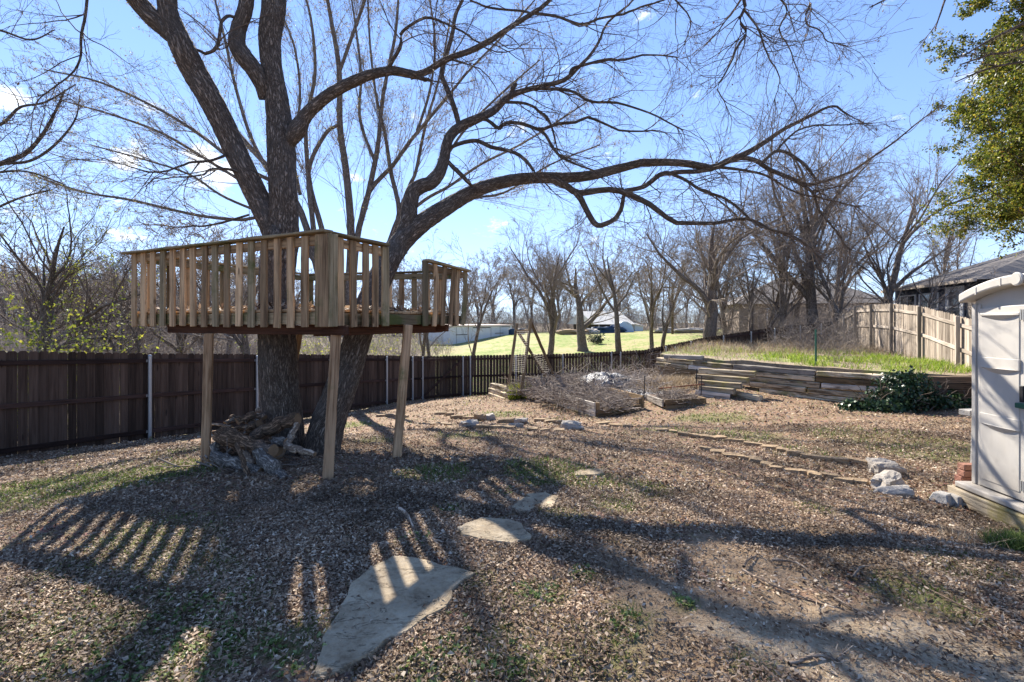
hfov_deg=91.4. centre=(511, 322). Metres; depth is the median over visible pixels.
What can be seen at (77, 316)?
woodland tree
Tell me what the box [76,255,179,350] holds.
woodland tree
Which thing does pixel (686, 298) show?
woodland tree
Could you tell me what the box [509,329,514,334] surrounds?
barrel
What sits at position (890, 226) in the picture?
bare tree
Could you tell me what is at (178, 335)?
bare tree
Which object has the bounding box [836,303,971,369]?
weathered fence
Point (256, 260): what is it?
woodland tree
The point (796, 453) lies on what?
edging stone
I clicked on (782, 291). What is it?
bare tree
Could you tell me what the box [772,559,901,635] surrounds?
fallen stick
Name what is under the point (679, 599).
weeds
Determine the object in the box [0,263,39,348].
woodland tree
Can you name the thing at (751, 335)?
dark fence
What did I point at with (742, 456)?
edging stone
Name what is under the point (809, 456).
edging stone
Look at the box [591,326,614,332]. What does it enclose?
debris heap
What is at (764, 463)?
edging stone
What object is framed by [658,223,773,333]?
bare tree
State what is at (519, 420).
rock
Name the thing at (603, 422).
edging stone
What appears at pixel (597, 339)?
shrub
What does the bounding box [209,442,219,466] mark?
log
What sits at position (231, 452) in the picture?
log
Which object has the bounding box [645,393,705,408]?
raised bed
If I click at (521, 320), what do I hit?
undergrowth
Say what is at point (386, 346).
vine thicket
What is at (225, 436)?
log
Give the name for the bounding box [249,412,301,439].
log
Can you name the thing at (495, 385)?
timber
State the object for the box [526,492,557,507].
flagstone
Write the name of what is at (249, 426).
log
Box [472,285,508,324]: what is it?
woodland tree
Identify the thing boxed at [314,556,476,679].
flagstone
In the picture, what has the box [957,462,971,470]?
brick
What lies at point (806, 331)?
dry shrub
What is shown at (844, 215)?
bare tree
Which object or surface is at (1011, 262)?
dark house
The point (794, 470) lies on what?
edging stone
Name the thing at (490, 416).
rock
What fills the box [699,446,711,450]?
edging stone
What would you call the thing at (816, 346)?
garden stake
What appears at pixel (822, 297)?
tan house
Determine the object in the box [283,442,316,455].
log
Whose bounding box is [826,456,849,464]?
edging stone
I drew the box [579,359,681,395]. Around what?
brush pile
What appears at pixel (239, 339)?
bare tree
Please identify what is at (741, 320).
undergrowth
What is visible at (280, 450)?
log
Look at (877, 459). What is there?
rock
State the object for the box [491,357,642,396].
brush pile
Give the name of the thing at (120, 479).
yard grass
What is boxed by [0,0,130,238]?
gnarled tree
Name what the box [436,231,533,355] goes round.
bare tree
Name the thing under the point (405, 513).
fallen stick
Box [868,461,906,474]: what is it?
rock
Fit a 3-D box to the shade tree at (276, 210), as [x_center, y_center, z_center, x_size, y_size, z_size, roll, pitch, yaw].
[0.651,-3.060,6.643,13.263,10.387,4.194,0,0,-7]
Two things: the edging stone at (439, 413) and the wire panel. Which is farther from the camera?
the wire panel
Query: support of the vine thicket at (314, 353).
on the ground at (568, 345)
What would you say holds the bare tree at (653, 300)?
on the ground at (568, 345)
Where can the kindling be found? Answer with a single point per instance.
(209, 463)
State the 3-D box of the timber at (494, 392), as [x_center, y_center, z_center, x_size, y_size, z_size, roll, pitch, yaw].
[-0.332,2.450,17.247,0.233,0.147,2.091,0,0,-24]
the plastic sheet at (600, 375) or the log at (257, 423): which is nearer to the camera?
the log at (257, 423)
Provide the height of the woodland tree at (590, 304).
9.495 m
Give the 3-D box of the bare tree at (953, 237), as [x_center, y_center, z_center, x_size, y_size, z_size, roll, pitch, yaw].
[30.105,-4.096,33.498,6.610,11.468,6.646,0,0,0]
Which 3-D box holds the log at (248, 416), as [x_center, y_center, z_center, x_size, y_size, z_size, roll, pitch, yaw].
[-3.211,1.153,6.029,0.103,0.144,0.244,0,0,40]
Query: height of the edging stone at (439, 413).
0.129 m
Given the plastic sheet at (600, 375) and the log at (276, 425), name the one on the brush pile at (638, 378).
the plastic sheet at (600, 375)
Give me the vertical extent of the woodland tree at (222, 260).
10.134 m
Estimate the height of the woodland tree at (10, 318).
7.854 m
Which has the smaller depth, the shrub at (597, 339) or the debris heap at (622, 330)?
the shrub at (597, 339)
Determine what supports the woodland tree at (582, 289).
on the ground at (568, 345)
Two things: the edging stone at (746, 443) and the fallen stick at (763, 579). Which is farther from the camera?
the edging stone at (746, 443)
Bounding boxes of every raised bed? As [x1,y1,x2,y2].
[541,388,643,418]
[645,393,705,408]
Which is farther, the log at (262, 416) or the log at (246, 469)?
the log at (262, 416)
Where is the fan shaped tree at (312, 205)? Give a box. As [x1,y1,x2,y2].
[3,0,635,340]
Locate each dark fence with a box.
[0,350,644,456]
[645,322,831,375]
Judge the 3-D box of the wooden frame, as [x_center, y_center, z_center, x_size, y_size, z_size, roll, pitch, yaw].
[0.719,1.167,17.230,1.318,2.599,2.659,0,0,43]
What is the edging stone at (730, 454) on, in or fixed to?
on the ground at (568, 345)
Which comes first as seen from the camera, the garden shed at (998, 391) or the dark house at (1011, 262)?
the garden shed at (998, 391)
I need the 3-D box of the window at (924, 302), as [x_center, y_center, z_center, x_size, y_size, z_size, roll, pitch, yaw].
[21.565,-1.075,25.895,0.537,0.870,1.772,0,0,0]
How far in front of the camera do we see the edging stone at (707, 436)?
8.12 m
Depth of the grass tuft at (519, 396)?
16.18 m
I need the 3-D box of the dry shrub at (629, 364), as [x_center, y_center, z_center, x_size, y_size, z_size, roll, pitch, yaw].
[4.301,1.753,18.719,5.108,2.287,7.136,0,0,26]
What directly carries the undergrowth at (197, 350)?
on the ground at (568, 345)
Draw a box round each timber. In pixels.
[488,388,514,398]
[488,393,505,398]
[490,383,513,391]
[520,375,542,381]
[664,355,703,359]
[732,391,762,400]
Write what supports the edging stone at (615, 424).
on the ground at (568, 345)
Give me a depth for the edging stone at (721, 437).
8.04 m
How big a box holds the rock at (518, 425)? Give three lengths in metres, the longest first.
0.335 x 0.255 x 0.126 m
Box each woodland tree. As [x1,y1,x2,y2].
[0,214,126,350]
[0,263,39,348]
[0,287,18,351]
[1,255,82,352]
[11,232,138,352]
[36,272,116,351]
[74,239,172,340]
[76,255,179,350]
[103,283,159,341]
[116,304,171,353]
[130,297,177,353]
[137,210,259,353]
[141,299,250,354]
[177,224,257,339]
[198,257,299,352]
[295,281,314,306]
[360,261,406,334]
[392,264,410,335]
[393,252,449,306]
[433,279,450,310]
[446,248,494,322]
[469,276,489,314]
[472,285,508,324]
[473,254,514,323]
[490,246,541,326]
[499,250,547,327]
[506,276,538,324]
[528,244,585,330]
[558,277,579,325]
[566,275,599,310]
[570,284,610,314]
[578,244,628,306]
[603,260,642,311]
[620,296,636,320]
[626,256,678,306]
[647,276,667,327]
[654,249,699,326]
[661,294,680,324]
[665,273,702,327]
[677,265,721,317]
[728,278,750,299]
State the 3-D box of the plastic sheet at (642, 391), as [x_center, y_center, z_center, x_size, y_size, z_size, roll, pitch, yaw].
[4.028,2.064,14.879,1.915,0.191,1.843,0,0,32]
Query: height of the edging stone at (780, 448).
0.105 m
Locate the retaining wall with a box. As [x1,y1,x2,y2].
[656,357,971,401]
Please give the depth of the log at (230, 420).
6.04 m
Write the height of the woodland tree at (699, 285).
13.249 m
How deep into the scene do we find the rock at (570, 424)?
8.80 m
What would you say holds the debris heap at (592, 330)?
on the ground at (568, 345)
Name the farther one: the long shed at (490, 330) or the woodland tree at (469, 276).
the woodland tree at (469, 276)
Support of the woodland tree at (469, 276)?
on the ground at (568, 345)
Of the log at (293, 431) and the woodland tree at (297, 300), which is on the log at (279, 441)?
the log at (293, 431)
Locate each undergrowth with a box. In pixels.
[0,293,893,342]
[0,317,319,392]
[300,333,454,355]
[670,278,882,342]
[807,274,970,344]
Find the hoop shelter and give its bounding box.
[620,322,633,331]
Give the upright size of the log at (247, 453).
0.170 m
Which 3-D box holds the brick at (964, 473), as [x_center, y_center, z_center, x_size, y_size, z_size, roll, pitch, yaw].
[4.578,1.504,4.985,0.200,0.056,0.095,0,0,5]
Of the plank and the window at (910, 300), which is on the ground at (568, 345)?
the plank
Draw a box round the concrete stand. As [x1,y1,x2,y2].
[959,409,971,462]
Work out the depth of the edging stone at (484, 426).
9.30 m
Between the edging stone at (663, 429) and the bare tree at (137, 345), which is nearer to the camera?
the edging stone at (663, 429)
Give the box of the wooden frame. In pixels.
[506,318,554,394]
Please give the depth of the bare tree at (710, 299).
24.98 m
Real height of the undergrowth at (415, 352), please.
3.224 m
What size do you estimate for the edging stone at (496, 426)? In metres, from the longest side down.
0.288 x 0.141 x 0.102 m
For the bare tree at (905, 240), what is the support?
on the ground at (568, 345)
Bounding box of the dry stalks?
[664,337,971,374]
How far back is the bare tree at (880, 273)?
27.23 m
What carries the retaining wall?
on the ground at (568, 345)
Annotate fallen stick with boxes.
[396,505,435,542]
[407,626,416,650]
[434,539,463,545]
[742,554,758,567]
[742,568,860,614]
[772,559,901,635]
[787,644,852,665]
[852,565,870,577]
[924,586,1020,630]
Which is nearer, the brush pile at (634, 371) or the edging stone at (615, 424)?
the edging stone at (615, 424)
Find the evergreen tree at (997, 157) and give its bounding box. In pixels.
[915,0,1023,258]
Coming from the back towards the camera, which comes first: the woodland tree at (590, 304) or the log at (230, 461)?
the woodland tree at (590, 304)
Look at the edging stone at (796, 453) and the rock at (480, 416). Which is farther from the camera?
the rock at (480, 416)
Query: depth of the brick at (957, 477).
4.98 m
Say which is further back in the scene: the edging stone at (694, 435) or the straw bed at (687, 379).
the straw bed at (687, 379)
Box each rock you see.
[459,419,478,426]
[474,413,486,420]
[486,413,495,420]
[509,423,523,427]
[514,418,528,423]
[560,420,583,429]
[865,457,895,462]
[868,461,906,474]
[870,470,905,488]
[873,485,914,497]
[929,491,952,505]
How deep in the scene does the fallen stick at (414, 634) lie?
2.29 m
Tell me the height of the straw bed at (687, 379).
0.572 m
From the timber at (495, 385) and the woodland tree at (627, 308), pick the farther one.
the woodland tree at (627, 308)
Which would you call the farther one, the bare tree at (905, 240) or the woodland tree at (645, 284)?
the woodland tree at (645, 284)
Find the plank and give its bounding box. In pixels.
[695,390,729,398]
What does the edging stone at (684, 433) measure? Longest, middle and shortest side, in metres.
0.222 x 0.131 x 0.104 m
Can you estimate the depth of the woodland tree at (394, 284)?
98.85 m
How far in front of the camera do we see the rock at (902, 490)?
4.95 m
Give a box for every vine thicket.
[0,279,158,446]
[0,307,213,353]
[222,334,377,354]
[307,334,435,355]
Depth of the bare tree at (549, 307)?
28.71 m
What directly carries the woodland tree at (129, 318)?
on the ground at (568, 345)
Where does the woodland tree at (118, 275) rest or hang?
on the ground at (568, 345)
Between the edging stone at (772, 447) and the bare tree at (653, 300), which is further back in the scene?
the bare tree at (653, 300)
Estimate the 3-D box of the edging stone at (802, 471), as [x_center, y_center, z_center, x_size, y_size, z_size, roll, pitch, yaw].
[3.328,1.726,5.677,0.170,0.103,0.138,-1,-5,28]
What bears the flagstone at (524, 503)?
on the ground at (568, 345)
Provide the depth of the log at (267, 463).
5.14 m
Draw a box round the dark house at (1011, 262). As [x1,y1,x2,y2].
[880,250,1023,318]
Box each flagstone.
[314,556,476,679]
[457,517,531,544]
[512,497,539,512]
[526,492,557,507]
[574,468,604,476]
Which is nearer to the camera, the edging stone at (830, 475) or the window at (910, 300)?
the edging stone at (830, 475)
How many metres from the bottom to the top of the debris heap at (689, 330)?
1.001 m
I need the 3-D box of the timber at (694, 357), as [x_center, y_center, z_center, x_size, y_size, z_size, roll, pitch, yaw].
[5.667,1.155,16.550,0.161,0.136,1.538,0,-2,-32]
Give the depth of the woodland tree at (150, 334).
25.05 m
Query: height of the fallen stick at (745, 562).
0.085 m
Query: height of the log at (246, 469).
0.322 m
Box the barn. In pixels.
[567,311,642,330]
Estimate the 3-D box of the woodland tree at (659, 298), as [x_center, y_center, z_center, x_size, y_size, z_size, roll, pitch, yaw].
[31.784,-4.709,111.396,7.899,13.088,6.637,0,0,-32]
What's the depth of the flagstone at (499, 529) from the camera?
3.45 m
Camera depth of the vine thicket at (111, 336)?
14.26 m
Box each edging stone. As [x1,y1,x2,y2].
[434,411,446,414]
[450,414,465,418]
[462,416,473,419]
[475,424,490,428]
[490,425,501,428]
[496,417,514,423]
[502,425,514,428]
[527,427,537,430]
[534,418,544,421]
[544,419,555,422]
[553,428,564,431]
[595,421,609,424]
[609,423,621,426]
[655,428,668,431]
[677,431,689,436]
[689,433,699,437]
[699,434,713,439]
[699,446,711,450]
[710,449,725,453]
[714,435,727,439]
[722,452,739,457]
[724,438,744,442]
[737,454,748,460]
[742,441,762,446]
[748,456,762,463]
[759,461,773,466]
[762,444,778,450]
[768,465,783,469]
[776,446,789,452]
[782,468,798,473]
[785,449,804,456]
[797,468,808,474]
[799,452,832,461]
[807,470,822,478]
[820,471,840,479]
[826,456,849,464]
[832,477,853,483]
[845,456,867,464]
[849,477,868,485]
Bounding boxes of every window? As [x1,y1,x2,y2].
[900,295,915,305]
[919,292,938,309]
[945,286,963,316]
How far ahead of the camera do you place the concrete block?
4.75 m
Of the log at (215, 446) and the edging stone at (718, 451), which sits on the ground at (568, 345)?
the edging stone at (718, 451)
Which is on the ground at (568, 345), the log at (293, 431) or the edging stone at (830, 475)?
the edging stone at (830, 475)
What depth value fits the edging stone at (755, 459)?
6.19 m
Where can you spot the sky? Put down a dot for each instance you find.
(476, 226)
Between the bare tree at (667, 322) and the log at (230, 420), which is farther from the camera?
the bare tree at (667, 322)
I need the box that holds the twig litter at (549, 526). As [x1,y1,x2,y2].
[13,406,1023,681]
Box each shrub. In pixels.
[555,341,690,380]
[585,330,608,343]
[755,294,903,354]
[793,314,873,362]
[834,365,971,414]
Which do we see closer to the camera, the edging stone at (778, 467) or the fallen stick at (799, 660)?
the fallen stick at (799, 660)
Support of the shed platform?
on the ground at (568, 345)
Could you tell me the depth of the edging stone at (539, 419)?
10.96 m
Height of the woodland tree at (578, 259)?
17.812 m
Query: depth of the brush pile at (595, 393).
13.64 m
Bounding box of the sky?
[0,0,1023,322]
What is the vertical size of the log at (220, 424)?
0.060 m
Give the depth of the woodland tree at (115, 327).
25.58 m
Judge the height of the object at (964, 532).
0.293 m
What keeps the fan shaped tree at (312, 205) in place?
on the ground at (568, 345)
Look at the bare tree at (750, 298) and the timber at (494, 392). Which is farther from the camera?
the bare tree at (750, 298)
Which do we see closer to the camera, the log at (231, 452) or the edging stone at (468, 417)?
the log at (231, 452)
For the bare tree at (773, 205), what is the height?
12.805 m
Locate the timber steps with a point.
(730, 382)
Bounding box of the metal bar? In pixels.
[659,383,704,388]
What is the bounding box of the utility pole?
[667,283,675,333]
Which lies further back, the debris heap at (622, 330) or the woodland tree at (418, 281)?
the woodland tree at (418, 281)
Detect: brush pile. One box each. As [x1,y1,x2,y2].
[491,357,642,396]
[522,366,647,413]
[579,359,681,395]
[592,349,659,377]
[649,382,701,404]
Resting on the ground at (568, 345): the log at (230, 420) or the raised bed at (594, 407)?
the raised bed at (594, 407)
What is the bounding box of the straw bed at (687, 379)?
[629,373,700,392]
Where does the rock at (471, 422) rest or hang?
on the ground at (568, 345)
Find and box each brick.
[954,474,971,480]
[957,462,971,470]
[957,469,971,476]
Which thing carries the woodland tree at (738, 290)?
on the ground at (568, 345)
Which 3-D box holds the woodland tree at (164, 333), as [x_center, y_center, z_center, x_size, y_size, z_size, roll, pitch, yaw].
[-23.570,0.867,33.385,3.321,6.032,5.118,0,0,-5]
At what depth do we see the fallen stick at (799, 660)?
2.16 m
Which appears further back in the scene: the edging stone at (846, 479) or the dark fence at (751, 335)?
the dark fence at (751, 335)
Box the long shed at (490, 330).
[418,324,513,344]
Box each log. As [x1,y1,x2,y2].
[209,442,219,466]
[209,451,263,471]
[212,423,231,427]
[212,423,254,433]
[212,426,278,456]
[219,445,253,456]
[223,417,234,423]
[229,414,255,423]
[234,442,250,476]
[235,411,256,424]
[238,420,262,435]
[242,450,256,463]
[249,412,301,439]
[252,448,289,477]
[255,413,267,419]
[261,438,285,458]
[270,436,287,446]
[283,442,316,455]
[286,422,299,442]
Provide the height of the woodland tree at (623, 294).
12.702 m
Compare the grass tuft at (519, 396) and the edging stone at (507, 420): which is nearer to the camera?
the edging stone at (507, 420)
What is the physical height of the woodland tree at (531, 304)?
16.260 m
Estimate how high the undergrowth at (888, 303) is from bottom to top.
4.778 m
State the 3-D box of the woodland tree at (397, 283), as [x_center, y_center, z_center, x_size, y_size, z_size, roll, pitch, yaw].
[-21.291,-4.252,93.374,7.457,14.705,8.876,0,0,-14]
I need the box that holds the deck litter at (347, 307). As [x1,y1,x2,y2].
[148,301,453,314]
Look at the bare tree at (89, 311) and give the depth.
16.47 m
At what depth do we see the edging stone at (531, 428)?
8.90 m
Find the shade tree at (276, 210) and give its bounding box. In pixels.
[0,0,972,455]
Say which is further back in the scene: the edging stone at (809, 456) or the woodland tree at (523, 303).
the woodland tree at (523, 303)
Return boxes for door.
[979,305,1023,500]
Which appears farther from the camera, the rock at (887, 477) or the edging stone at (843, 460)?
the edging stone at (843, 460)
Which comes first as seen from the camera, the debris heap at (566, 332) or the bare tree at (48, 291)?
the bare tree at (48, 291)
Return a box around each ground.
[0,323,1023,681]
[660,343,971,398]
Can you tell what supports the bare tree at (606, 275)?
on the ground at (568, 345)
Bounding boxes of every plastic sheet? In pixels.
[577,372,634,386]
[622,387,664,394]
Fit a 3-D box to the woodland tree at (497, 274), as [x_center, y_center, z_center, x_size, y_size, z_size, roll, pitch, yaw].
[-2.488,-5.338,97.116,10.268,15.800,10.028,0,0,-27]
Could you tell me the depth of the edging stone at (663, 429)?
8.90 m
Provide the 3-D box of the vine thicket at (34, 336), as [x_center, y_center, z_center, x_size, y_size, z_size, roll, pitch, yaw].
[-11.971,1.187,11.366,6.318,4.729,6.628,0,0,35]
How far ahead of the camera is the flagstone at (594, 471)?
5.02 m
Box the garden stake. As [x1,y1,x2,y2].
[815,329,817,364]
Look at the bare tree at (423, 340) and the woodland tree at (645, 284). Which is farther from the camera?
the woodland tree at (645, 284)
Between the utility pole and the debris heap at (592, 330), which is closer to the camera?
the utility pole
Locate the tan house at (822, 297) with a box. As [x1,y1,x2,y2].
[722,278,894,332]
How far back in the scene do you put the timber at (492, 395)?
17.47 m
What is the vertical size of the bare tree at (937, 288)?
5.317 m
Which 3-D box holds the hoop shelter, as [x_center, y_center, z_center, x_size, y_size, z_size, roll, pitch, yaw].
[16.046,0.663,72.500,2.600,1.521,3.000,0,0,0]
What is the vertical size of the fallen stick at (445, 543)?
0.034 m
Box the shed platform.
[947,485,1023,529]
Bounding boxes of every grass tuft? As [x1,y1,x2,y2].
[505,383,533,399]
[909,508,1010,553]
[976,525,1023,550]
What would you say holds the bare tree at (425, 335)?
on the ground at (568, 345)
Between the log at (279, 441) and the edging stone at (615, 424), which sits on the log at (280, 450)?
the log at (279, 441)
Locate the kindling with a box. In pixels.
[155,421,340,475]
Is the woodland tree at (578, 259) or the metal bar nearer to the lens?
the metal bar
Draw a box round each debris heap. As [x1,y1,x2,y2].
[555,329,589,334]
[585,328,600,333]
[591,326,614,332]
[608,324,626,332]
[653,327,678,332]
[670,327,719,332]
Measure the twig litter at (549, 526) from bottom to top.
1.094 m
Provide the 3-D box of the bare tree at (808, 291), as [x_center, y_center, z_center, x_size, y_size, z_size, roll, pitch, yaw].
[13.914,-5.543,28.432,9.307,15.458,11.926,0,0,-24]
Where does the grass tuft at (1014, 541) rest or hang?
on the ground at (568, 345)
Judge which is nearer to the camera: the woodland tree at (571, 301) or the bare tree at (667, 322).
the bare tree at (667, 322)
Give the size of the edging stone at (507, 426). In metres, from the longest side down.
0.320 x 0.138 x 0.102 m
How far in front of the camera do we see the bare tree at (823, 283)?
25.86 m
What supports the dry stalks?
on the terrace ground at (779, 364)
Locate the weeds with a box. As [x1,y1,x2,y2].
[0,420,694,681]
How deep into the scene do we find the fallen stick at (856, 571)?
2.97 m
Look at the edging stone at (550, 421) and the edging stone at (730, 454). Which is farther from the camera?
the edging stone at (550, 421)
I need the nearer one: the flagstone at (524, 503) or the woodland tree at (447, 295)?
the flagstone at (524, 503)
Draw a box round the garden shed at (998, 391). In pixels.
[955,272,1023,513]
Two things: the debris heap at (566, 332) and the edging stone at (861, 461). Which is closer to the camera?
the edging stone at (861, 461)
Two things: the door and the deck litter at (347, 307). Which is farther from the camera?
the deck litter at (347, 307)
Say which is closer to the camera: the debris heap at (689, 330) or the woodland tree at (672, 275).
the debris heap at (689, 330)
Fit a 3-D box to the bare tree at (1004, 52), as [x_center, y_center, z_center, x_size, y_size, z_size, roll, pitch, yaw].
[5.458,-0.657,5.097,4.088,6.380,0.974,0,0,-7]
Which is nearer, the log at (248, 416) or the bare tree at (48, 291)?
the log at (248, 416)
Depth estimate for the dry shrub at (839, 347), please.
14.53 m
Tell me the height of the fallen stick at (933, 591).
0.024 m
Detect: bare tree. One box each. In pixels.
[0,127,159,440]
[0,156,160,350]
[0,245,157,353]
[2,254,179,353]
[69,213,257,353]
[123,180,300,353]
[376,256,479,355]
[393,229,476,355]
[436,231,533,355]
[491,204,607,353]
[528,236,653,351]
[537,210,663,350]
[593,163,818,337]
[600,215,702,348]
[645,70,896,323]
[647,212,731,346]
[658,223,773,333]
[697,138,875,326]
[705,177,885,326]
[718,221,835,330]
[730,177,887,338]
[740,142,946,338]
[755,105,934,322]
[816,168,956,305]
[821,128,1006,303]
[858,0,1023,105]
[885,250,1010,312]
[906,174,1011,279]
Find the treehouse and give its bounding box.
[121,229,470,480]
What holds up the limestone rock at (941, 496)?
on the ground at (568, 345)
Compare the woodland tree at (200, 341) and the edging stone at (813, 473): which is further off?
the woodland tree at (200, 341)
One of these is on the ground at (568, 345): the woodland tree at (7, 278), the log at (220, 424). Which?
the woodland tree at (7, 278)
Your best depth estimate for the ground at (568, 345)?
2.99 m
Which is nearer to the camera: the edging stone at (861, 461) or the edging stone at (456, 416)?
the edging stone at (861, 461)
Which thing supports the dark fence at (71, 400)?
on the ground at (568, 345)
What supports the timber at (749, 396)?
on the ground at (568, 345)
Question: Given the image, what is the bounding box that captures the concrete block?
[951,493,963,507]
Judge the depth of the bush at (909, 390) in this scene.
10.91 m
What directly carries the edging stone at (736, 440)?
on the ground at (568, 345)
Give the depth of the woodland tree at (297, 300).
107.20 m
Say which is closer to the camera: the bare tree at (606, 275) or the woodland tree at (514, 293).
the bare tree at (606, 275)
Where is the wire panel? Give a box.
[650,343,713,374]
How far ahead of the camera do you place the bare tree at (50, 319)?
15.55 m
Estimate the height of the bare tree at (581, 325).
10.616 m
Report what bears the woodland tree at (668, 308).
on the ground at (568, 345)
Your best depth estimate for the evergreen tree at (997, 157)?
11.80 m
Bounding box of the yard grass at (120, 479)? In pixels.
[0,389,1023,681]
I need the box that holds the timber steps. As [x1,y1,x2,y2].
[695,368,756,394]
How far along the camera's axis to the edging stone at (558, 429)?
8.59 m
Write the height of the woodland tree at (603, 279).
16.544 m
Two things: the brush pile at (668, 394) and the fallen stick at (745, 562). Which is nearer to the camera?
the fallen stick at (745, 562)
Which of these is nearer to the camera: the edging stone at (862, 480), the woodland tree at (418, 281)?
the edging stone at (862, 480)
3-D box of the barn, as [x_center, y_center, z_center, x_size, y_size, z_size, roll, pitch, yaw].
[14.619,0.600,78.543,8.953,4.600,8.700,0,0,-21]
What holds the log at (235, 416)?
on the log at (257, 423)
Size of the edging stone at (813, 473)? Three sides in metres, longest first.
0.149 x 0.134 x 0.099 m
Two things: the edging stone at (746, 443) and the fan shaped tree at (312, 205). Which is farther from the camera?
the fan shaped tree at (312, 205)
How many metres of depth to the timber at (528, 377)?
19.52 m
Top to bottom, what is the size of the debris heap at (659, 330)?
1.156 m
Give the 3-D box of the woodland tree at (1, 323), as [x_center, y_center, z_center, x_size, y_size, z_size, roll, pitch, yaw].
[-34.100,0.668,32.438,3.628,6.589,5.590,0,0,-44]
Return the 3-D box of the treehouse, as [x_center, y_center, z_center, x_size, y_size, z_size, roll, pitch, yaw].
[-2.654,0.594,6.722,3.474,2.962,2.875,0,0,26]
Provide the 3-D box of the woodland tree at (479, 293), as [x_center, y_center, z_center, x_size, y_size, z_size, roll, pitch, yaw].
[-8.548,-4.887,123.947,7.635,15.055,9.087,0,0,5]

